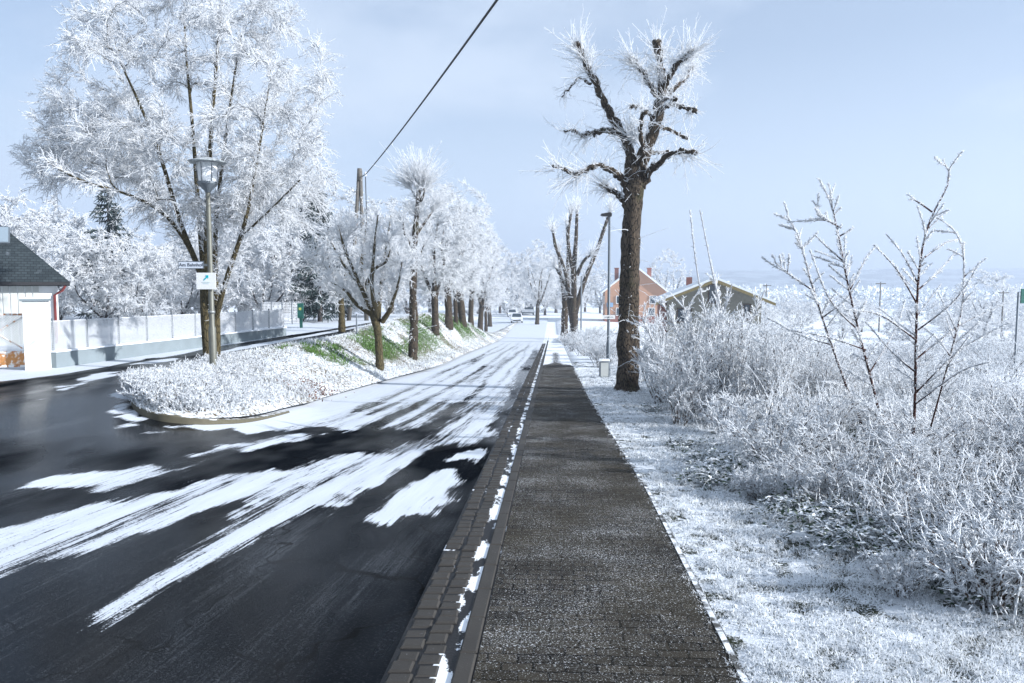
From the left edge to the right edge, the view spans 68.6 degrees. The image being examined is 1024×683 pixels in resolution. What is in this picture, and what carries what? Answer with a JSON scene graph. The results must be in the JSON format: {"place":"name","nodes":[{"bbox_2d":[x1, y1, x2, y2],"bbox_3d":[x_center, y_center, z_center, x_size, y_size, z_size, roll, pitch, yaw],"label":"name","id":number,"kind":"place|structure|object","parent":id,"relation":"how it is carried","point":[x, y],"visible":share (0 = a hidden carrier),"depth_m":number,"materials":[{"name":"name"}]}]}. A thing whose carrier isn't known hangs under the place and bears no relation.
{"place":"outdoors","nodes":[
{"label":"outdoors","id":0,"kind":"place"},
{"bbox_2d":[0,314,547,682],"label":"road","id":1,"kind":"structure","parent":0,"point":[304,543],"depth_m":6.84,"materials":[{"name":"asphalt"}]},
{"bbox_2d":[0,313,24,366],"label":"driveway gate","id":2,"kind":"structure","parent":1,"relation":"on","point":[11,358],"depth_m":16.06,"materials":[{"name":"white metal"}]},
{"bbox_2d":[19,297,51,369],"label":"gate pillar","id":3,"kind":"structure","parent":1,"relation":"on","point":[36,316],"depth_m":15.95,"materials":[{"name":"white paint"}]},
{"bbox_2d":[131,401,289,424],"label":"kerb","id":4,"kind":"structure","parent":1,"relation":"on","point":[165,417],"depth_m":11.72,"materials":[{"name":"concrete"}]},
{"bbox_2d":[380,336,548,682],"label":"gutter","id":5,"kind":"object","parent":1,"relation":"on","point":[449,658],"visible":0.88,"depth_m":5.36,"materials":[{"name":"stone"}]},
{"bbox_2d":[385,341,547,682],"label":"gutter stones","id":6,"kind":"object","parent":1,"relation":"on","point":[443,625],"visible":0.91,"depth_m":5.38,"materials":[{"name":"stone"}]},
{"bbox_2d":[122,312,517,417],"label":"bank","id":7,"kind":"structure","parent":0,"point":[500,333],"depth_m":23.41,"materials":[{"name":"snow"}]},
{"bbox_2d":[7,0,345,357],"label":"frosted tree","id":8,"kind":"object","parent":7,"relation":"on","point":[219,21],"visible":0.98,"depth_m":15.91,"materials":[{"name":"white plant"}]},
{"bbox_2d":[187,157,226,365],"bbox_3d":[-6.247,-1.554,15.526,0.780,4.459,0.780,0,4,0],"label":"street lamp","id":9,"kind":"object","parent":7,"relation":"on","point":[207,172],"visible":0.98,"depth_m":15.41,"materials":[{"name":"metal"}]},
{"bbox_2d":[116,349,313,412],"bbox_3d":[-5.633,0.855,14.573,2.730,1.064,6.283,0,4,0],"label":"frosted ground cover","id":10,"kind":"object","parent":7,"relation":"on","point":[187,386],"visible":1,"depth_m":13.17,"materials":[{"name":"plant"}]},
{"bbox_2d":[307,216,369,331],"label":"street tree","id":11,"kind":"object","parent":7,"relation":"on","point":[341,319],"visible":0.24,"depth_m":28.09,"materials":[{"name":"white plant"}]},
{"bbox_2d":[294,197,425,370],"bbox_3d":[-4.758,-1.667,23.429,4.176,5.800,3.777,0,4,0],"label":"street tree","id":12,"kind":"object","parent":7,"relation":"on","point":[355,271],"visible":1,"depth_m":22.94,"materials":[{"name":"white plant"}]},
{"bbox_2d":[372,142,455,360],"bbox_3d":[-3.754,-3.414,29.322,3.188,8.908,2.864,0,4,0],"label":"street tree","id":13,"kind":"object","parent":7,"relation":"on","point":[421,178],"visible":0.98,"depth_m":29.12,"materials":[{"name":"white plant"}]},
{"bbox_2d":[386,184,484,335],"bbox_3d":[-4.055,-4.343,39.766,5.065,8.047,5.086,1,5,15],"label":"street tree","id":14,"kind":"object","parent":7,"relation":"on","point":[435,272],"visible":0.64,"depth_m":39.28,"materials":[{"name":"white plant"}]},
{"bbox_2d":[402,184,494,329],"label":"street tree","id":15,"kind":"object","parent":7,"relation":"on","point":[448,322],"visible":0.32,"depth_m":45.51,"materials":[{"name":"white plant"}]},
{"bbox_2d":[427,227,483,324],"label":"street tree","id":16,"kind":"object","parent":7,"relation":"on","point":[455,306],"visible":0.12,"depth_m":51.82,"materials":[{"name":"white plant"}]},
{"bbox_2d":[422,177,500,326],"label":"street tree","id":17,"kind":"object","parent":7,"relation":"on","point":[461,312],"visible":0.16,"depth_m":54.63,"materials":[{"name":"white plant"}]},
{"bbox_2d":[455,219,502,324],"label":"street tree","id":18,"kind":"object","parent":7,"relation":"on","point":[471,307],"visible":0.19,"depth_m":64.71,"materials":[{"name":"white plant"}]},
{"bbox_2d":[468,226,515,329],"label":"street tree","id":19,"kind":"object","parent":7,"relation":"on","point":[481,298],"visible":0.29,"depth_m":75.33,"materials":[{"name":"white plant"}]},
{"bbox_2d":[0,295,1023,681],"bbox_3d":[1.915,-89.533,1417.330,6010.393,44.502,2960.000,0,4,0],"label":"ground","id":20,"kind":"structure","parent":0,"point":[592,317],"depth_m":115.95,"materials":[{"name":"snow"}]},
{"bbox_2d":[0,225,69,344],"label":"white house","id":21,"kind":"structure","parent":20,"relation":"on","point":[25,271],"depth_m":22.68,"materials":[{"name":"paint"}]},
{"bbox_2d":[0,186,94,296],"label":"frosted tree","id":22,"kind":"object","parent":20,"relation":"on","point":[5,211],"visible":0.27,"depth_m":37.82,"materials":[{"name":"white plant"}]},
{"bbox_2d":[17,205,103,296],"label":"frosted tree","id":23,"kind":"object","parent":20,"relation":"on","point":[65,222],"visible":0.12,"depth_m":47.08,"materials":[{"name":"white plant"}]},
{"bbox_2d":[1,221,128,321],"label":"frosted tree","id":24,"kind":"object","parent":20,"relation":"on","point":[34,241],"visible":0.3,"depth_m":34.80,"materials":[{"name":"white plant"}]},
{"bbox_2d":[41,226,168,322],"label":"frosted tree","id":25,"kind":"object","parent":20,"relation":"on","point":[76,283],"visible":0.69,"depth_m":33.19,"materials":[{"name":"white plant"}]},
{"bbox_2d":[73,188,148,319],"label":"spruce tree","id":26,"kind":"object","parent":20,"relation":"on","point":[113,222],"visible":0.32,"depth_m":37.41,"materials":[{"name":"green plant"}]},
{"bbox_2d":[91,247,190,324],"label":"frosted tree","id":27,"kind":"object","parent":20,"relation":"on","point":[141,308],"visible":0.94,"depth_m":32.28,"materials":[{"name":"white plant"}]},
{"bbox_2d":[26,308,286,367],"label":"garden wall","id":28,"kind":"structure","parent":20,"relation":"on","point":[88,353],"depth_m":19.21,"materials":[{"name":"grey concrete"}]},
{"bbox_2d":[131,241,227,318],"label":"frosted tree","id":29,"kind":"object","parent":20,"relation":"on","point":[192,301],"visible":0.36,"depth_m":37.67,"materials":[{"name":"white plant"}]},
{"bbox_2d":[164,220,267,310],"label":"frosted tree","id":30,"kind":"object","parent":20,"relation":"on","point":[182,251],"visible":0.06,"depth_m":46.46,"materials":[{"name":"white plant"}]},
{"bbox_2d":[182,226,300,317],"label":"frosted tree","id":31,"kind":"object","parent":20,"relation":"on","point":[275,265],"visible":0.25,"depth_m":38.95,"materials":[{"name":"white plant"}]},
{"bbox_2d":[190,218,322,320],"bbox_3d":[-11.950,-3.468,35.809,6.096,5.331,5.808,0,4,-3],"label":"frosted tree","id":32,"kind":"object","parent":20,"relation":"on","point":[262,253],"visible":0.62,"depth_m":35.10,"materials":[{"name":"white plant"}]},
{"bbox_2d":[221,181,332,313],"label":"frosted tree","id":33,"kind":"object","parent":20,"relation":"on","point":[293,236],"visible":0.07,"depth_m":48.91,"materials":[{"name":"white plant"}]},
{"bbox_2d":[281,191,354,321],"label":"spruce tree","id":34,"kind":"object","parent":20,"relation":"on","point":[313,310],"visible":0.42,"depth_m":35.57,"materials":[{"name":"green plant"}]},
{"bbox_2d":[285,177,382,313],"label":"frosted tree","id":35,"kind":"object","parent":20,"relation":"on","point":[349,192],"visible":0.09,"depth_m":55.35,"materials":[{"name":"white plant"}]},
{"bbox_2d":[347,168,368,320],"bbox_3d":[-7.621,-4.667,36.748,1.112,7.512,0.248,0,4,0],"label":"utility pole","id":36,"kind":"object","parent":20,"relation":"on","point":[359,188],"visible":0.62,"depth_m":36.52,"materials":[{"name":"grey paint"}]},
{"bbox_2d":[365,0,497,174],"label":"overhead cable","id":37,"kind":"object","parent":36,"relation":"attached to","point":[468,39],"visible":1,"depth_m":16.75,"materials":[{"name":"black rubber"}]},
{"bbox_2d":[358,195,429,313],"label":"frosted tree","id":38,"kind":"object","parent":20,"relation":"on","point":[403,282],"visible":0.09,"depth_m":61.50,"materials":[{"name":"white plant"}]},
{"bbox_2d":[382,225,440,313],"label":"frosted tree","id":39,"kind":"object","parent":20,"relation":"on","point":[406,307],"visible":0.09,"depth_m":74.32,"materials":[{"name":"white plant"}]},
{"bbox_2d":[468,256,507,331],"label":"street tree","id":40,"kind":"object","parent":20,"relation":"on","point":[498,297],"visible":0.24,"depth_m":87.89,"materials":[{"name":"white plant"}]},
{"bbox_2d":[493,277,531,315],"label":"frosted tree","id":41,"kind":"object","parent":20,"relation":"on","point":[512,305],"visible":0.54,"depth_m":143.99,"materials":[{"name":"white plant"}]},
{"bbox_2d":[516,249,558,324],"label":"frosted tree","id":42,"kind":"object","parent":20,"relation":"on","point":[538,295],"visible":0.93,"depth_m":107.58,"materials":[{"name":"white plant"}]},
{"bbox_2d":[552,211,584,337],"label":"pollarded tree","id":43,"kind":"object","parent":20,"relation":"on","point":[564,320],"visible":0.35,"depth_m":73.89,"materials":[{"name":"brown plant"}]},
{"bbox_2d":[541,194,620,336],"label":"pollarded tree","id":44,"kind":"object","parent":20,"relation":"on","point":[573,297],"visible":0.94,"depth_m":65.66,"materials":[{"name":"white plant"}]},
{"bbox_2d":[560,328,606,355],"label":"frosted shrub","id":45,"kind":"object","parent":20,"relation":"on","point":[574,342],"visible":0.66,"depth_m":39.95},
{"bbox_2d":[577,337,616,366],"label":"frosted shrub","id":46,"kind":"object","parent":20,"relation":"on","point":[596,349],"visible":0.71,"depth_m":29.92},
{"bbox_2d":[582,269,613,312],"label":"frosted tree","id":47,"kind":"object","parent":20,"relation":"on","point":[595,288],"visible":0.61,"depth_m":169.20,"materials":[{"name":"white plant"}]},
{"bbox_2d":[600,212,611,374],"bbox_3d":[3.135,-1.536,25.157,0.375,5.520,0.180,0,4,0],"label":"street lamp","id":48,"kind":"object","parent":20,"relation":"on","point":[608,214],"visible":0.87,"depth_m":25.09,"materials":[{"name":"metal"}]},
{"bbox_2d":[564,347,749,682],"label":"path edging","id":49,"kind":"object","parent":20,"relation":"on","point":[725,642],"visible":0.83,"depth_m":5.33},
{"bbox_2d":[645,249,691,290],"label":"frosted tree","id":50,"kind":"object","parent":20,"relation":"on","point":[671,276],"visible":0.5,"depth_m":163.52,"materials":[{"name":"white plant"}]},
{"bbox_2d":[653,277,776,341],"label":"ochre bungalow","id":51,"kind":"object","parent":20,"relation":"on","point":[740,295],"visible":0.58,"depth_m":59.83,"materials":[{"name":"brown wood"}]},
{"bbox_2d":[417,279,1023,315],"bbox_3d":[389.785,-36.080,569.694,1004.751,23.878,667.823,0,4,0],"label":"wood","id":52,"kind":"object","parent":20,"relation":"on","point":[892,298],"visible":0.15,"depth_m":270.50,"materials":[{"name":"plant"}]},
{"bbox_2d":[762,456,833,501],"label":"frosted shrub","id":53,"kind":"object","parent":20,"relation":"on","point":[789,481],"visible":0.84,"depth_m":7.45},
{"bbox_2d":[579,326,1023,631],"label":"frosted weeds","id":54,"kind":"object","parent":20,"relation":"on","point":[929,501],"visible":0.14,"depth_m":7.98,"materials":[{"name":"plant"}]},
{"bbox_2d":[784,300,823,325],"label":"frosted tree","id":55,"kind":"object","parent":20,"relation":"on","point":[811,316],"visible":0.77,"depth_m":130.59,"materials":[{"name":"white plant"}]},
{"bbox_2d":[879,314,925,340],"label":"frosted tree","id":56,"kind":"object","parent":20,"relation":"on","point":[890,326],"visible":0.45,"depth_m":91.40,"materials":[{"name":"white plant"}]},
{"bbox_2d":[883,342,956,376],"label":"frosted shrub","id":57,"kind":"object","parent":20,"relation":"on","point":[926,358],"visible":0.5,"depth_m":24.30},
{"bbox_2d":[922,295,980,329],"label":"frosted tree","id":58,"kind":"object","parent":20,"relation":"on","point":[933,312],"visible":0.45,"depth_m":129.71,"materials":[{"name":"white plant"}]},
{"bbox_2d":[910,504,1023,614],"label":"frosted shrub","id":59,"kind":"object","parent":20,"relation":"on","point":[995,563],"visible":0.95,"depth_m":4.75,"materials":[{"name":"plant"}]},
{"bbox_2d":[928,352,1007,383],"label":"frosted shrub","id":60,"kind":"object","parent":20,"relation":"on","point":[996,367],"visible":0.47,"depth_m":22.50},
{"bbox_2d":[945,319,1003,350],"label":"frosted tree","id":61,"kind":"object","parent":20,"relation":"on","point":[978,327],"visible":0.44,"depth_m":75.49,"materials":[{"name":"white plant"}]},
{"bbox_2d":[936,475,1023,544],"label":"frosted shrub","id":62,"kind":"object","parent":20,"relation":"on","point":[1011,504],"visible":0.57,"depth_m":5.39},
{"bbox_2d":[950,269,1020,329],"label":"frosted tree","id":63,"kind":"object","parent":20,"relation":"on","point":[986,304],"visible":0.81,"depth_m":118.63,"materials":[{"name":"white plant"}]},
{"bbox_2d":[952,347,1020,383],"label":"frosted shrub","id":64,"kind":"object","parent":20,"relation":"on","point":[988,359],"visible":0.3,"depth_m":24.06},
{"bbox_2d":[961,340,1023,383],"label":"frosted shrub","id":65,"kind":"object","parent":20,"relation":"on","point":[1011,356],"visible":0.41,"depth_m":26.61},
{"bbox_2d":[978,314,1023,346],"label":"frosted tree","id":66,"kind":"object","parent":20,"relation":"on","point":[998,323],"visible":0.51,"depth_m":77.04,"materials":[{"name":"white plant"}]},
{"bbox_2d":[0,0,1023,274],"label":"sky","id":67,"kind":"structure","parent":0,"point":[862,97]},
{"bbox_2d":[74,268,1023,294],"bbox_3d":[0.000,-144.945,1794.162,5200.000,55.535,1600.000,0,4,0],"label":"hills","id":68,"kind":"structure","parent":0,"point":[890,278],"depth_m":1417.37,"materials":[{"name":"snow"}]},
{"bbox_2d":[472,335,741,682],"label":"pavement","id":69,"kind":"structure","parent":0,"point":[590,586],"depth_m":5.37,"materials":[{"name":"asphalt"}]},
{"bbox_2d":[600,268,668,322],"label":"orange house","id":70,"kind":"structure","parent":0,"point":[648,288],"depth_m":119.77,"materials":[{"name":"paint"}]},
{"bbox_2d":[572,361,1023,682],"bbox_3d":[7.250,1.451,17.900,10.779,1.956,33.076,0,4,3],"label":"verge","id":71,"kind":"structure","parent":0,"point":[738,640],"depth_m":5.18,"materials":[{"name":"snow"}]},
{"bbox_2d":[520,8,723,391],"bbox_3d":[2.749,-3.623,19.350,5.197,10.196,4.472,0,4,0],"label":"pollarded tree","id":72,"kind":"object","parent":71,"relation":"on","point":[634,178],"visible":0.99,"depth_m":19.35,"materials":[{"name":"brown plant"}]},
{"bbox_2d":[618,302,685,403],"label":"frosted shrub","id":73,"kind":"object","parent":71,"relation":"on","point":[653,353],"visible":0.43,"depth_m":16.52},
{"bbox_2d":[641,336,726,425],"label":"frosted shrub","id":74,"kind":"object","parent":71,"relation":"on","point":[674,390],"visible":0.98,"depth_m":13.16,"materials":[{"name":"plant"}]},
{"bbox_2d":[659,443,732,467],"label":"bramble","id":75,"kind":"object","parent":71,"relation":"on","point":[714,453],"visible":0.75,"depth_m":9.83,"materials":[{"name":"white plant"}]},
{"bbox_2d":[626,208,806,414],"bbox_3d":[4.024,-0.541,14.563,4.021,4.025,1.522,-1,4,-7],"label":"frosted bush","id":76,"kind":"object","parent":71,"relation":"on","point":[686,337],"visible":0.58,"depth_m":14.45,"materials":[{"name":"white plant"}]},
{"bbox_2d":[682,369,752,423],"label":"frosted shrub","id":77,"kind":"object","parent":71,"relation":"on","point":[729,388],"visible":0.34,"depth_m":13.35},
{"bbox_2d":[673,459,770,491],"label":"bramble","id":78,"kind":"object","parent":71,"relation":"on","point":[717,481],"visible":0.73,"depth_m":8.42,"materials":[{"name":"white plant"}]},
{"bbox_2d":[683,451,770,487],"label":"bramble","id":79,"kind":"object","parent":71,"relation":"on","point":[736,463],"visible":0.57,"depth_m":8.94,"materials":[{"name":"white plant"}]},
{"bbox_2d":[689,296,767,401],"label":"frosted shrub","id":80,"kind":"object","parent":71,"relation":"on","point":[735,357],"visible":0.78,"depth_m":13.68,"materials":[{"name":"plant"}]},
{"bbox_2d":[694,393,768,435],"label":"frosted shrub","id":81,"kind":"object","parent":71,"relation":"on","point":[712,402],"visible":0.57,"depth_m":12.00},
{"bbox_2d":[730,463,780,500],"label":"frosted shrub","id":82,"kind":"object","parent":71,"relation":"on","point":[758,487],"visible":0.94,"depth_m":7.68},
{"bbox_2d":[708,388,844,472],"bbox_3d":[3.147,1.157,9.053,1.626,1.084,1.679,3,6,36],"label":"frosted shrub","id":83,"kind":"object","parent":71,"relation":"on","point":[801,436],"visible":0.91,"depth_m":8.84,"materials":[{"name":"plant"}]},
{"bbox_2d":[732,310,821,429],"bbox_3d":[4.539,0.527,12.968,1.384,2.150,1.490,4,6,42],"label":"frosted shrub","id":84,"kind":"object","parent":71,"relation":"on","point":[762,364],"visible":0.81,"depth_m":12.99,"materials":[{"name":"plant"}]},
{"bbox_2d":[741,482,848,525],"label":"bramble","id":85,"kind":"object","parent":71,"relation":"on","point":[779,496],"visible":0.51,"depth_m":7.02,"materials":[{"name":"white plant"}]},
{"bbox_2d":[767,318,839,400],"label":"frosted shrub","id":86,"kind":"object","parent":71,"relation":"on","point":[809,343],"visible":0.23,"depth_m":16.80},
{"bbox_2d":[746,490,880,531],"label":"bramble","id":87,"kind":"object","parent":71,"relation":"on","point":[775,504],"visible":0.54,"depth_m":6.91,"materials":[{"name":"white plant"}]},
{"bbox_2d":[761,201,866,441],"bbox_3d":[4.184,-0.136,10.205,1.572,3.534,0.628,1,5,12],"label":"frosted sapling","id":88,"kind":"object","parent":71,"relation":"on","point":[799,244],"visible":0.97,"depth_m":10.17,"materials":[{"name":"white plant"}]},
{"bbox_2d":[750,428,881,499],"bbox_3d":[3.174,1.351,7.814,1.306,0.722,1.264,-3,5,-32],"label":"frosted shrub","id":89,"kind":"object","parent":71,"relation":"on","point":[826,473],"visible":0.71,"depth_m":7.68,"materials":[{"name":"plant"}]},
{"bbox_2d":[766,382,872,454],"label":"frosted shrub","id":90,"kind":"object","parent":71,"relation":"on","point":[843,417],"visible":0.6,"depth_m":10.07,"materials":[{"name":"plant"}]},
{"bbox_2d":[795,341,867,403],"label":"frosted shrub","id":91,"kind":"object","parent":71,"relation":"on","point":[813,373],"visible":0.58,"depth_m":13.96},
{"bbox_2d":[755,506,921,562],"bbox_3d":[2.656,1.567,6.031,1.277,0.330,1.140,1,5,9],"label":"bramble","id":92,"kind":"object","parent":71,"relation":"on","point":[864,532],"visible":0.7,"depth_m":6.10,"materials":[{"name":"white plant"}]},
{"bbox_2d":[787,178,906,462],"bbox_3d":[4.263,-0.196,9.478,2.009,3.682,0.625,-1,5,-10],"label":"frosted sapling","id":93,"kind":"object","parent":71,"relation":"on","point":[822,217],"visible":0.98,"depth_m":9.37,"materials":[{"name":"white plant"}]},
{"bbox_2d":[782,500,932,536],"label":"bramble","id":94,"kind":"object","parent":71,"relation":"on","point":[834,512],"visible":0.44,"depth_m":6.48,"materials":[{"name":"white plant"}]},
{"bbox_2d":[800,524,937,566],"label":"bramble","id":95,"kind":"object","parent":71,"relation":"on","point":[836,536],"visible":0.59,"depth_m":5.84,"materials":[{"name":"white plant"}]},
{"bbox_2d":[832,419,953,488],"bbox_3d":[4.225,1.313,8.428,1.324,0.752,1.311,-4,6,-40],"label":"frosted shrub","id":96,"kind":"object","parent":71,"relation":"on","point":[860,450],"visible":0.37,"depth_m":8.59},
{"bbox_2d":[842,388,946,446],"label":"frosted shrub","id":97,"kind":"object","parent":71,"relation":"on","point":[883,412],"visible":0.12,"depth_m":10.49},
{"bbox_2d":[857,548,940,599],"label":"frosted shrub","id":98,"kind":"object","parent":71,"relation":"on","point":[887,578],"visible":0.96,"depth_m":4.95,"materials":[{"name":"plant"}]},
{"bbox_2d":[847,388,993,470],"bbox_3d":[4.940,1.146,9.148,1.670,1.068,1.654,3,6,37],"label":"frosted shrub","id":99,"kind":"object","parent":71,"relation":"on","point":[909,422],"visible":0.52,"depth_m":9.04,"materials":[{"name":"plant"}]},
{"bbox_2d":[831,462,1022,550],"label":"frosted shrub","id":100,"kind":"object","parent":71,"relation":"on","point":[927,497],"visible":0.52,"depth_m":6.12,"materials":[{"name":"plant"}]},
{"bbox_2d":[882,353,971,414],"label":"frosted shrub","id":101,"kind":"object","parent":71,"relation":"on","point":[928,388],"visible":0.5,"depth_m":13.77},
{"bbox_2d":[843,150,1011,436],"bbox_3d":[4.689,-0.229,8.612,2.212,3.796,1.041,0,4,0],"label":"frosted sapling","id":102,"kind":"object","parent":71,"relation":"on","point":[962,291],"visible":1,"depth_m":8.57,"materials":[{"name":"white plant"}]},
{"bbox_2d":[863,419,1023,509],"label":"frosted shrub","id":103,"kind":"object","parent":71,"relation":"on","point":[911,453],"visible":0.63,"depth_m":7.19,"materials":[{"name":"plant"}]},
{"bbox_2d":[873,547,1023,621],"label":"bramble","id":104,"kind":"object","parent":71,"relation":"on","point":[1008,606],"visible":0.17,"depth_m":4.85,"materials":[{"name":"white plant"}]},
{"bbox_2d":[894,399,1023,466],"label":"frosted shrub","id":105,"kind":"object","parent":71,"relation":"on","point":[965,427],"visible":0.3,"depth_m":9.76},
{"bbox_2d":[895,563,1022,621],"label":"bramble","id":106,"kind":"object","parent":71,"relation":"on","point":[965,599],"visible":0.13,"depth_m":4.82,"materials":[{"name":"white plant"}]},
{"bbox_2d":[952,396,1023,468],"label":"frosted shrub","id":107,"kind":"object","parent":71,"relation":"on","point":[1007,436],"visible":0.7,"depth_m":8.90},
{"bbox_2d":[958,363,1023,430],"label":"frosted shrub","id":108,"kind":"object","parent":71,"relation":"on","point":[990,387],"visible":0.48,"depth_m":12.44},
{"bbox_2d":[982,419,1023,490],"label":"frosted shrub","id":109,"kind":"object","parent":71,"relation":"on","point":[1008,462],"visible":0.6,"depth_m":7.34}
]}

